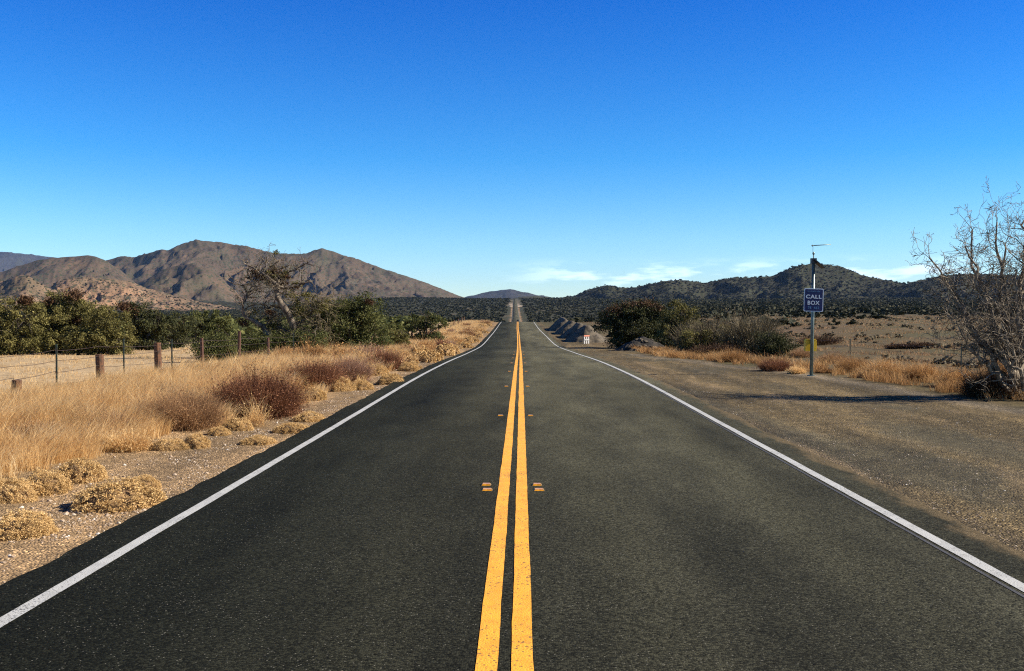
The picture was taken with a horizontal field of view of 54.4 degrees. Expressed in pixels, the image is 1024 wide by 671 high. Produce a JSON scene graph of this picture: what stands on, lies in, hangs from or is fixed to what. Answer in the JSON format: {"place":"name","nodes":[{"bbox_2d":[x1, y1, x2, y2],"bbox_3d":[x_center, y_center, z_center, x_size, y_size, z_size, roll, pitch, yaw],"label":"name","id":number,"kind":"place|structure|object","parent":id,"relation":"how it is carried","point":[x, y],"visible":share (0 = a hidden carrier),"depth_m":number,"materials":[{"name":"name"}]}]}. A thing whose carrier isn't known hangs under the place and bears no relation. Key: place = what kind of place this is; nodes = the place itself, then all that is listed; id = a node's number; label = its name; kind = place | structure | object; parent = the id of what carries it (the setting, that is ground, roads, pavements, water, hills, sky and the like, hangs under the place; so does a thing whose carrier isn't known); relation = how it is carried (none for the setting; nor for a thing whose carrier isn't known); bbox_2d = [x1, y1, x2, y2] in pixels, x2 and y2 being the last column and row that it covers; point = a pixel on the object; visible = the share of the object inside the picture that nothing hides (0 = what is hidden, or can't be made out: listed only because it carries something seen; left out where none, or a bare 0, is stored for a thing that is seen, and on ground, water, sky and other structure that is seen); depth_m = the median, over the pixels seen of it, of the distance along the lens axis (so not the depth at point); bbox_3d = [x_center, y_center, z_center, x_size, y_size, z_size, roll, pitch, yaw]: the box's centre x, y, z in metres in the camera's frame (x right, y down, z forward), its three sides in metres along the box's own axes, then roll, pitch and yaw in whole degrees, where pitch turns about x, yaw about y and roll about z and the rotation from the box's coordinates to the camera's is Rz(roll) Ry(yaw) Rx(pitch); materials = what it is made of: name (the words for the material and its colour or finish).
{"place":"outdoors","nodes":[
{"label":"outdoors","id":0,"kind":"place"},
{"bbox_2d":[0,299,1023,670],"bbox_3d":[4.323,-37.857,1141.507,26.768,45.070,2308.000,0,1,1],"label":"road","id":1,"kind":"structure","parent":0,"point":[668,533],"depth_m":7.45,"materials":[{"name":"asphalt"}]},
{"bbox_2d":[0,313,512,627],"bbox_3d":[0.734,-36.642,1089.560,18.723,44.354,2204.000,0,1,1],"label":"white edge line","id":2,"kind":"object","parent":1,"relation":"on","point":[10,616],"visible":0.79,"depth_m":8.27,"materials":[{"name":"paint"}]},
{"bbox_2d":[475,330,518,670],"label":"yellow line","id":3,"kind":"object","parent":1,"relation":"on","point":[488,649],"visible":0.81,"depth_m":7.10,"materials":[{"name":"paint"}]},
{"bbox_2d":[511,326,533,670],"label":"yellow line","id":4,"kind":"object","parent":1,"relation":"on","point":[522,653],"visible":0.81,"depth_m":7.10,"materials":[{"name":"paint"}]},
{"bbox_2d":[519,320,1023,591],"bbox_3d":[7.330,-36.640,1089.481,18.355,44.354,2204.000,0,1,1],"label":"white edge line","id":5,"kind":"object","parent":1,"relation":"on","point":[1014,582],"visible":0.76,"depth_m":9.35,"materials":[{"name":"paint"}]},
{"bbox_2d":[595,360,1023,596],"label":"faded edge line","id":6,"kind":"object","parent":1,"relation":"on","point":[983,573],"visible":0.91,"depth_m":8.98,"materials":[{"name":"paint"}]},
{"bbox_2d":[0,239,1023,584],"bbox_3d":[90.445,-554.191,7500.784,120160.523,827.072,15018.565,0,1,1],"label":"ground","id":7,"kind":"structure","parent":0,"point":[190,271],"depth_m":25.37,"materials":[{"name":"soil"}]},
{"bbox_2d":[0,476,37,503],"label":"dry shrub","id":8,"kind":"object","parent":7,"relation":"on","point":[21,490],"visible":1,"depth_m":10.12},
{"bbox_2d":[0,508,60,540],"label":"dry shrub","id":9,"kind":"object","parent":7,"relation":"on","point":[13,526],"visible":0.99,"depth_m":8.54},
{"bbox_2d":[0,285,67,354],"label":"mesquite tree","id":10,"kind":"object","parent":7,"relation":"on","point":[11,340],"visible":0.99,"depth_m":54.34,"materials":[{"name":"green plant"}]},
{"bbox_2d":[1,413,76,441],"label":"brown bush","id":11,"kind":"object","parent":7,"relation":"on","point":[28,430],"visible":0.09,"depth_m":13.68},
{"bbox_2d":[23,468,73,495],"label":"dry shrub","id":12,"kind":"object","parent":7,"relation":"on","point":[53,483],"visible":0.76,"depth_m":10.63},
{"bbox_2d":[24,287,112,353],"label":"mesquite tree","id":13,"kind":"object","parent":7,"relation":"on","point":[75,309],"visible":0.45,"depth_m":56.91,"materials":[{"name":"green plant"}]},
{"bbox_2d":[54,457,108,483],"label":"dry shrub","id":14,"kind":"object","parent":7,"relation":"on","point":[88,472],"visible":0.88,"depth_m":11.38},
{"bbox_2d":[54,303,141,354],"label":"mesquite tree","id":15,"kind":"object","parent":7,"relation":"on","point":[108,336],"visible":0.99,"depth_m":54.07,"materials":[{"name":"green plant"}]},
{"bbox_2d":[55,396,150,434],"bbox_3d":[-6.231,1.262,14.994,1.557,0.983,1.534,-1,1,-37],"label":"brown bush","id":16,"kind":"object","parent":7,"relation":"on","point":[113,422],"visible":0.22,"depth_m":14.86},
{"bbox_2d":[67,476,167,513],"bbox_3d":[-3.945,1.581,9.957,0.896,0.336,0.964,1,1,33],"label":"dry shrub","id":17,"kind":"object","parent":7,"relation":"on","point":[117,498],"visible":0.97,"depth_m":9.77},
{"bbox_2d":[93,425,159,452],"bbox_3d":[-5.405,1.484,13.954,0.927,0.563,0.940,1,1,41],"label":"straw tuft","id":18,"kind":"object","parent":7,"relation":"on","point":[134,444],"visible":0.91,"depth_m":13.87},
{"bbox_2d":[124,474,161,489],"bbox_3d":[-4.053,1.611,10.936,0.403,0.178,0.453,-1,1,-24],"label":"dry mound","id":19,"kind":"object","parent":7,"relation":"on","point":[146,481],"visible":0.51,"depth_m":10.90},
{"bbox_2d":[112,299,178,349],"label":"mesquite tree","id":20,"kind":"object","parent":7,"relation":"on","point":[157,323],"visible":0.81,"depth_m":66.11,"materials":[{"name":"green plant"}]},
{"bbox_2d":[148,437,189,450],"bbox_3d":[-4.866,1.551,14.181,0.596,0.206,0.554,-1,1,-24],"label":"dry mound","id":21,"kind":"object","parent":7,"relation":"on","point":[169,444],"visible":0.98,"depth_m":14.07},
{"bbox_2d":[152,306,201,347],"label":"mesquite tree","id":22,"kind":"object","parent":7,"relation":"on","point":[180,330],"visible":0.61,"depth_m":74.30,"materials":[{"name":"green plant"}]},
{"bbox_2d":[122,377,244,432],"bbox_3d":[-5.452,1.230,16.437,2.182,1.298,2.115,0,1,-17],"label":"brown bush","id":23,"kind":"object","parent":7,"relation":"on","point":[191,414],"visible":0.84,"depth_m":16.25,"materials":[{"name":"plant"}]},
{"bbox_2d":[184,431,210,448],"bbox_3d":[-4.548,1.523,14.332,0.397,0.290,0.457,-1,1,-40],"label":"dry mound","id":24,"kind":"object","parent":7,"relation":"on","point":[193,441],"visible":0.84,"depth_m":14.26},
{"bbox_2d":[179,307,234,344],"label":"mesquite tree","id":25,"kind":"object","parent":7,"relation":"on","point":[214,322],"visible":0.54,"depth_m":80.36,"materials":[{"name":"green plant"}]},
{"bbox_2d":[0,333,415,391],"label":"field stubble","id":26,"kind":"object","parent":7,"relation":"on","point":[78,359],"visible":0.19,"depth_m":39.35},
{"bbox_2d":[183,329,245,361],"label":"leafy bush","id":27,"kind":"object","parent":7,"relation":"on","point":[211,347],"visible":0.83,"depth_m":40.08,"materials":[{"name":"green plant"}]},
{"bbox_2d":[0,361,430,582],"bbox_3d":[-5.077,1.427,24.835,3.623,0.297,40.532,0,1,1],"label":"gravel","id":28,"kind":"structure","parent":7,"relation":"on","point":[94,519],"depth_m":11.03,"materials":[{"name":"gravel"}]},
{"bbox_2d":[206,425,231,435],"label":"bush","id":29,"kind":"object","parent":7,"relation":"on","point":[218,431],"visible":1,"depth_m":15.74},
{"bbox_2d":[16,315,429,340],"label":"scrubland","id":30,"kind":"structure","parent":7,"relation":"on","point":[398,320],"depth_m":137.21,"materials":[{"name":"green plant"}]},
{"bbox_2d":[0,317,464,395],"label":"wire fence","id":31,"kind":"object","parent":7,"relation":"on","point":[99,361],"visible":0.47,"depth_m":26.06,"materials":[{"name":"brown metal"}]},
{"bbox_2d":[220,417,253,430],"bbox_3d":[-4.532,1.473,16.470,0.574,0.270,0.534,0,1,19],"label":"dry mound","id":32,"kind":"object","parent":7,"relation":"on","point":[238,424],"visible":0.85,"depth_m":16.36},
{"bbox_2d":[0,319,493,477],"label":"dry grass","id":33,"kind":"structure","parent":7,"relation":"on","point":[22,452],"depth_m":16.95,"materials":[{"name":"plant"}]},
{"bbox_2d":[228,328,273,356],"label":"leafy bush","id":34,"kind":"object","parent":7,"relation":"on","point":[258,340],"visible":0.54,"depth_m":44.98,"materials":[{"name":"green plant"}]},
{"bbox_2d":[238,383,274,426],"bbox_3d":[-4.302,1.236,16.901,0.961,0.963,0.794,0,1,1],"label":"straw tuft","id":35,"kind":"object","parent":7,"relation":"on","point":[254,421],"visible":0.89,"depth_m":16.94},
{"bbox_2d":[238,434,277,445],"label":"bush","id":36,"kind":"object","parent":7,"relation":"on","point":[261,440],"visible":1,"depth_m":14.65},
{"bbox_2d":[195,356,325,420],"bbox_3d":[-4.791,1.119,18.678,2.684,1.799,2.511,0,1,1],"label":"rust bush","id":37,"kind":"object","parent":7,"relation":"on","point":[286,400],"visible":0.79,"depth_m":18.33,"materials":[{"name":"plant"}]},
{"bbox_2d":[219,244,351,345],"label":"mesquite tree","id":38,"kind":"object","parent":7,"relation":"on","point":[271,276],"visible":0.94,"depth_m":46.34,"materials":[{"name":"brown plant"}]},
{"bbox_2d":[271,341,299,358],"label":"tumbleweed","id":39,"kind":"object","parent":7,"relation":"on","point":[281,351],"visible":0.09,"depth_m":36.49,"materials":[{"name":"plant"}]},
{"bbox_2d":[270,422,309,433],"bbox_3d":[-3.587,1.504,16.224,0.727,0.208,0.632,0,1,7],"label":"dry mound","id":40,"kind":"object","parent":7,"relation":"on","point":[291,428],"visible":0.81,"depth_m":16.07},
{"bbox_2d":[255,323,336,355],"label":"leafy bush","id":41,"kind":"object","parent":7,"relation":"on","point":[279,340],"visible":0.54,"depth_m":45.24,"materials":[{"name":"green plant"}]},
{"bbox_2d":[291,411,324,421],"bbox_3d":[-3.651,1.467,17.973,0.613,0.229,0.660,0,1,22],"label":"dry mound","id":42,"kind":"object","parent":7,"relation":"on","point":[306,417],"visible":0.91,"depth_m":17.84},
{"bbox_2d":[288,334,335,358],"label":"dry bush","id":43,"kind":"object","parent":7,"relation":"on","point":[316,351],"visible":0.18,"depth_m":35.95,"materials":[{"name":"beige plant"}]},
{"bbox_2d":[270,348,362,391],"bbox_3d":[-4.870,1.031,25.097,2.550,1.428,2.366,0,1,1],"label":"brown bush","id":44,"kind":"object","parent":7,"relation":"on","point":[324,373],"visible":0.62,"depth_m":24.78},
{"bbox_2d":[308,387,326,400],"bbox_3d":[-4.434,1.327,22.378,0.636,0.367,0.566,1,1,38],"label":"dry mound","id":45,"kind":"object","parent":7,"relation":"on","point":[321,396],"visible":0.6,"depth_m":22.24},
{"bbox_2d":[250,287,397,348],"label":"mesquite tree","id":46,"kind":"object","parent":7,"relation":"on","point":[360,322],"visible":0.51,"depth_m":48.74,"materials":[{"name":"green plant"}]},
{"bbox_2d":[328,376,356,391],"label":"dry bush","id":47,"kind":"object","parent":7,"relation":"on","point":[343,387],"visible":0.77,"depth_m":24.79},
{"bbox_2d":[314,341,370,356],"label":"dry bush","id":48,"kind":"object","parent":7,"relation":"on","point":[340,351],"visible":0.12,"depth_m":38.93,"materials":[{"name":"beige plant"}]},
{"bbox_2d":[328,350,380,381],"bbox_3d":[-4.626,1.014,28.544,1.957,1.451,2.006,-1,1,-36],"label":"mauve bush","id":49,"kind":"object","parent":7,"relation":"on","point":[356,368],"visible":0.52,"depth_m":28.37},
{"bbox_2d":[352,379,373,389],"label":"dry bush","id":50,"kind":"object","parent":7,"relation":"on","point":[362,385],"visible":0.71,"depth_m":25.34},
{"bbox_2d":[345,341,399,355],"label":"dry bush","id":51,"kind":"object","parent":7,"relation":"on","point":[370,350],"visible":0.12,"depth_m":40.75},
{"bbox_2d":[367,363,389,375],"bbox_3d":[-4.408,1.116,31.923,1.030,0.466,0.916,0,1,-6],"label":"dry mound","id":52,"kind":"object","parent":7,"relation":"on","point":[379,372],"visible":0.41,"depth_m":31.74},
{"bbox_2d":[355,354,401,371],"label":"dry bush","id":53,"kind":"object","parent":7,"relation":"on","point":[381,362],"visible":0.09,"depth_m":34.62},
{"bbox_2d":[357,342,408,369],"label":"brown bush","id":54,"kind":"object","parent":7,"relation":"on","point":[398,359],"visible":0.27,"depth_m":35.94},
{"bbox_2d":[375,372,403,384],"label":"dry bush","id":55,"kind":"object","parent":7,"relation":"on","point":[386,379],"visible":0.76,"depth_m":27.25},
{"bbox_2d":[375,322,413,345],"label":"leafy bush","id":56,"kind":"object","parent":7,"relation":"on","point":[400,337],"visible":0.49,"depth_m":60.04,"materials":[{"name":"green plant"}]},
{"bbox_2d":[391,347,414,356],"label":"dry bush","id":57,"kind":"object","parent":7,"relation":"on","point":[402,352],"visible":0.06,"depth_m":44.45,"materials":[{"name":"beige plant"}]},
{"bbox_2d":[397,361,422,370],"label":"dry mound","id":58,"kind":"object","parent":7,"relation":"on","point":[404,366],"visible":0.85,"depth_m":34.68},
{"bbox_2d":[406,356,419,364],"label":"dry mound","id":59,"kind":"object","parent":7,"relation":"on","point":[411,358],"visible":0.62,"depth_m":40.62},
{"bbox_2d":[409,345,429,354],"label":"dry mound","id":60,"kind":"object","parent":7,"relation":"on","point":[416,348],"visible":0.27,"depth_m":48.50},
{"bbox_2d":[411,337,440,349],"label":"dry bush","id":61,"kind":"object","parent":7,"relation":"on","point":[425,344],"visible":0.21,"depth_m":61.53,"materials":[{"name":"beige plant"}]},
{"bbox_2d":[401,308,452,340],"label":"mesquite tree","id":62,"kind":"object","parent":7,"relation":"on","point":[424,325],"visible":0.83,"depth_m":88.09,"materials":[{"name":"green plant"}]},
{"bbox_2d":[413,350,440,358],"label":"dry mound","id":63,"kind":"object","parent":7,"relation":"on","point":[420,353],"visible":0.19,"depth_m":46.33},
{"bbox_2d":[420,354,436,362],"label":"dry mound","id":64,"kind":"object","parent":7,"relation":"on","point":[427,359],"visible":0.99,"depth_m":43.12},
{"bbox_2d":[419,350,443,360],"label":"dry mound","id":65,"kind":"object","parent":7,"relation":"on","point":[437,355],"visible":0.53,"depth_m":45.07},
{"bbox_2d":[432,338,449,345],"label":"dry bush","id":66,"kind":"object","parent":7,"relation":"on","point":[441,342],"visible":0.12,"depth_m":66.84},
{"bbox_2d":[436,343,455,355],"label":"dry mound","id":67,"kind":"object","parent":7,"relation":"on","point":[449,350],"visible":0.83,"depth_m":56.08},
{"bbox_2d":[447,346,459,353],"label":"dry mound","id":68,"kind":"object","parent":7,"relation":"on","point":[457,351],"visible":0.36,"depth_m":61.29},
{"bbox_2d":[458,341,473,347],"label":"dry mound","id":69,"kind":"object","parent":7,"relation":"on","point":[466,345],"visible":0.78,"depth_m":80.96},
{"bbox_2d":[456,329,483,336],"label":"dry bush","id":70,"kind":"object","parent":7,"relation":"on","point":[469,332],"visible":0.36,"depth_m":112.27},
{"bbox_2d":[0,275,1023,321],"bbox_3d":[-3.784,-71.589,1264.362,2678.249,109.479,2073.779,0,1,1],"label":"scrubland","id":71,"kind":"structure","parent":7,"relation":"on","point":[868,306],"depth_m":1084.92,"materials":[{"name":"green plant"}]},
{"bbox_2d":[548,317,567,330],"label":"gravel heap","id":72,"kind":"object","parent":7,"relation":"on","point":[558,323],"visible":0.57,"depth_m":142.79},
{"bbox_2d":[554,321,575,334],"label":"gravel heap","id":73,"kind":"object","parent":7,"relation":"on","point":[564,328],"visible":0.48,"depth_m":124.11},
{"bbox_2d":[559,322,582,338],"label":"gravel heap","id":74,"kind":"object","parent":7,"relation":"on","point":[572,329],"visible":0.45,"depth_m":109.62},
{"bbox_2d":[565,325,606,342],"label":"gravel heap","id":75,"kind":"object","parent":7,"relation":"on","point":[581,332],"visible":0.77,"depth_m":97.63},
{"bbox_2d":[591,295,677,347],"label":"mesquite tree","id":76,"kind":"object","parent":7,"relation":"on","point":[627,318],"visible":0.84,"depth_m":79.33,"materials":[{"name":"green plant"}]},
{"bbox_2d":[614,337,673,350],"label":"rubble heap","id":77,"kind":"object","parent":7,"relation":"on","point":[642,341],"visible":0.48,"depth_m":71.18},
{"bbox_2d":[654,298,705,348],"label":"mesquite tree","id":78,"kind":"object","parent":7,"relation":"on","point":[679,309],"visible":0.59,"depth_m":72.70,"materials":[{"name":"green plant"}]},
{"bbox_2d":[677,324,728,352],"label":"leafy bush","id":79,"kind":"object","parent":7,"relation":"on","point":[689,335],"visible":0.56,"depth_m":59.92,"materials":[{"name":"green plant"}]},
{"bbox_2d":[661,306,747,351],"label":"bare bush","id":80,"kind":"object","parent":7,"relation":"on","point":[708,325],"visible":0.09,"depth_m":61.47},
{"bbox_2d":[686,338,743,354],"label":"dead weed","id":81,"kind":"object","parent":7,"relation":"on","point":[711,348],"visible":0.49,"depth_m":52.40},
{"bbox_2d":[714,345,748,361],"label":"dry bush","id":82,"kind":"object","parent":7,"relation":"on","point":[728,356],"visible":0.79,"depth_m":43.55,"materials":[{"name":"orange plant"}]},
{"bbox_2d":[710,299,788,354],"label":"bare bush","id":83,"kind":"object","parent":7,"relation":"on","point":[737,333],"visible":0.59,"depth_m":57.16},
{"bbox_2d":[747,316,785,326],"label":"brush pile","id":84,"kind":"object","parent":7,"relation":"on","point":[772,322],"visible":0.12,"depth_m":119.02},
{"bbox_2d":[752,353,793,371],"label":"dry bush","id":85,"kind":"object","parent":7,"relation":"on","point":[769,364],"visible":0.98,"depth_m":35.23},
{"bbox_2d":[749,329,802,356],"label":"leafy bush","id":86,"kind":"object","parent":7,"relation":"on","point":[777,347],"visible":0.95,"depth_m":51.82,"materials":[{"name":"green plant"}]},
{"bbox_2d":[543,263,1023,304],"bbox_3d":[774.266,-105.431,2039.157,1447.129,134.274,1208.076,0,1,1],"label":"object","id":87,"kind":"object","parent":7,"relation":"on","point":[555,301],"visible":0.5,"depth_m":2249.62,"materials":[{"name":"green plant"}]},
{"bbox_2d":[785,364,809,373],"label":"dry bush","id":88,"kind":"object","parent":7,"relation":"on","point":[796,370],"visible":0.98,"depth_m":33.22,"materials":[{"name":"plant"}]},
{"bbox_2d":[787,346,809,357],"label":"dry bush","id":89,"kind":"object","parent":7,"relation":"on","point":[800,353],"visible":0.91,"depth_m":49.38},
{"bbox_2d":[591,308,1015,336],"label":"scrubland","id":90,"kind":"structure","parent":7,"relation":"on","point":[791,321],"depth_m":195.52,"materials":[{"name":"beige plant"}]},
{"bbox_2d":[590,315,1018,375],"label":"field stubble","id":91,"kind":"object","parent":7,"relation":"on","point":[904,352],"visible":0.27,"depth_m":72.47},
{"bbox_2d":[803,244,830,375],"bbox_3d":[9.756,-0.763,31.931,0.879,4.317,0.470,0,1,1],"label":"call box pole","id":92,"kind":"object","parent":7,"relation":"on","point":[813,299],"visible":1,"depth_m":31.80,"materials":[{"name":"metal"}]},
{"bbox_2d":[795,332,844,344],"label":"bush","id":93,"kind":"object","parent":7,"relation":"on","point":[825,340],"visible":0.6,"depth_m":69.87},
{"bbox_2d":[813,367,833,373],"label":"dry bush","id":94,"kind":"object","parent":7,"relation":"on","point":[824,370],"visible":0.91,"depth_m":33.20,"materials":[{"name":"orange plant"}]},
{"bbox_2d":[813,351,847,363],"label":"dry bush","id":95,"kind":"object","parent":7,"relation":"on","point":[832,358],"visible":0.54,"depth_m":41.98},
{"bbox_2d":[833,354,873,370],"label":"dry bush","id":96,"kind":"object","parent":7,"relation":"on","point":[853,362],"visible":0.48,"depth_m":33.15,"materials":[{"name":"beige plant"}]},
{"bbox_2d":[700,313,1017,367],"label":"field scrub","id":97,"kind":"object","parent":7,"relation":"on","point":[951,361],"visible":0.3,"depth_m":75.08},
{"bbox_2d":[860,353,911,377],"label":"dry bush","id":98,"kind":"object","parent":7,"relation":"on","point":[886,365],"visible":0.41,"depth_m":30.39,"materials":[{"name":"beige plant"}]},
{"bbox_2d":[793,339,984,369],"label":"wire fence","id":99,"kind":"object","parent":7,"relation":"on","point":[899,351],"visible":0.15,"depth_m":38.04,"materials":[{"name":"grey metal"}]},
{"bbox_2d":[883,343,907,348],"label":"brush pile","id":100,"kind":"object","parent":7,"relation":"on","point":[895,346],"visible":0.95,"depth_m":58.27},
{"bbox_2d":[902,340,936,347],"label":"brush pile","id":101,"kind":"object","parent":7,"relation":"on","point":[915,344],"visible":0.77,"depth_m":57.73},
{"bbox_2d":[899,356,950,380],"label":"dry bush","id":102,"kind":"object","parent":7,"relation":"on","point":[920,369],"visible":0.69,"depth_m":28.07,"materials":[{"name":"beige plant"}]},
{"bbox_2d":[930,360,978,386],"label":"dry bush","id":103,"kind":"object","parent":7,"relation":"on","point":[954,374],"visible":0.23,"depth_m":26.14,"materials":[{"name":"beige plant"}]},
{"bbox_2d":[907,176,1023,398],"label":"bare tree","id":104,"kind":"object","parent":7,"relation":"on","point":[975,334],"visible":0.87,"depth_m":22.68,"materials":[{"name":"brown plant"}]},
{"bbox_2d":[950,362,1023,399],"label":"dead weed","id":105,"kind":"object","parent":7,"relation":"on","point":[994,387],"visible":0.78,"depth_m":22.93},
{"bbox_2d":[974,351,1009,376],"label":"dry bush","id":106,"kind":"object","parent":7,"relation":"on","point":[1002,367],"visible":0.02,"depth_m":24.68,"materials":[{"name":"orange plant"}]},
{"bbox_2d":[968,203,1023,391],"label":"bare tree","id":107,"kind":"object","parent":7,"relation":"on","point":[1016,346],"visible":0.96,"depth_m":22.07,"materials":[{"name":"plant"}]},
{"bbox_2d":[0,0,1023,297],"label":"sky","id":108,"kind":"structure","parent":0,"point":[463,148],"materials":[{"name":"blue"}]},
{"bbox_2d":[629,344,1023,400],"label":"dry grass","id":109,"kind":"structure","parent":0,"point":[885,377],"depth_m":32.11,"materials":[{"name":"plant"}]},
{"bbox_2d":[632,366,1023,551],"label":"gravel","id":110,"kind":"structure","parent":0,"point":[884,459],"depth_m":13.74,"materials":[{"name":"gravel"}]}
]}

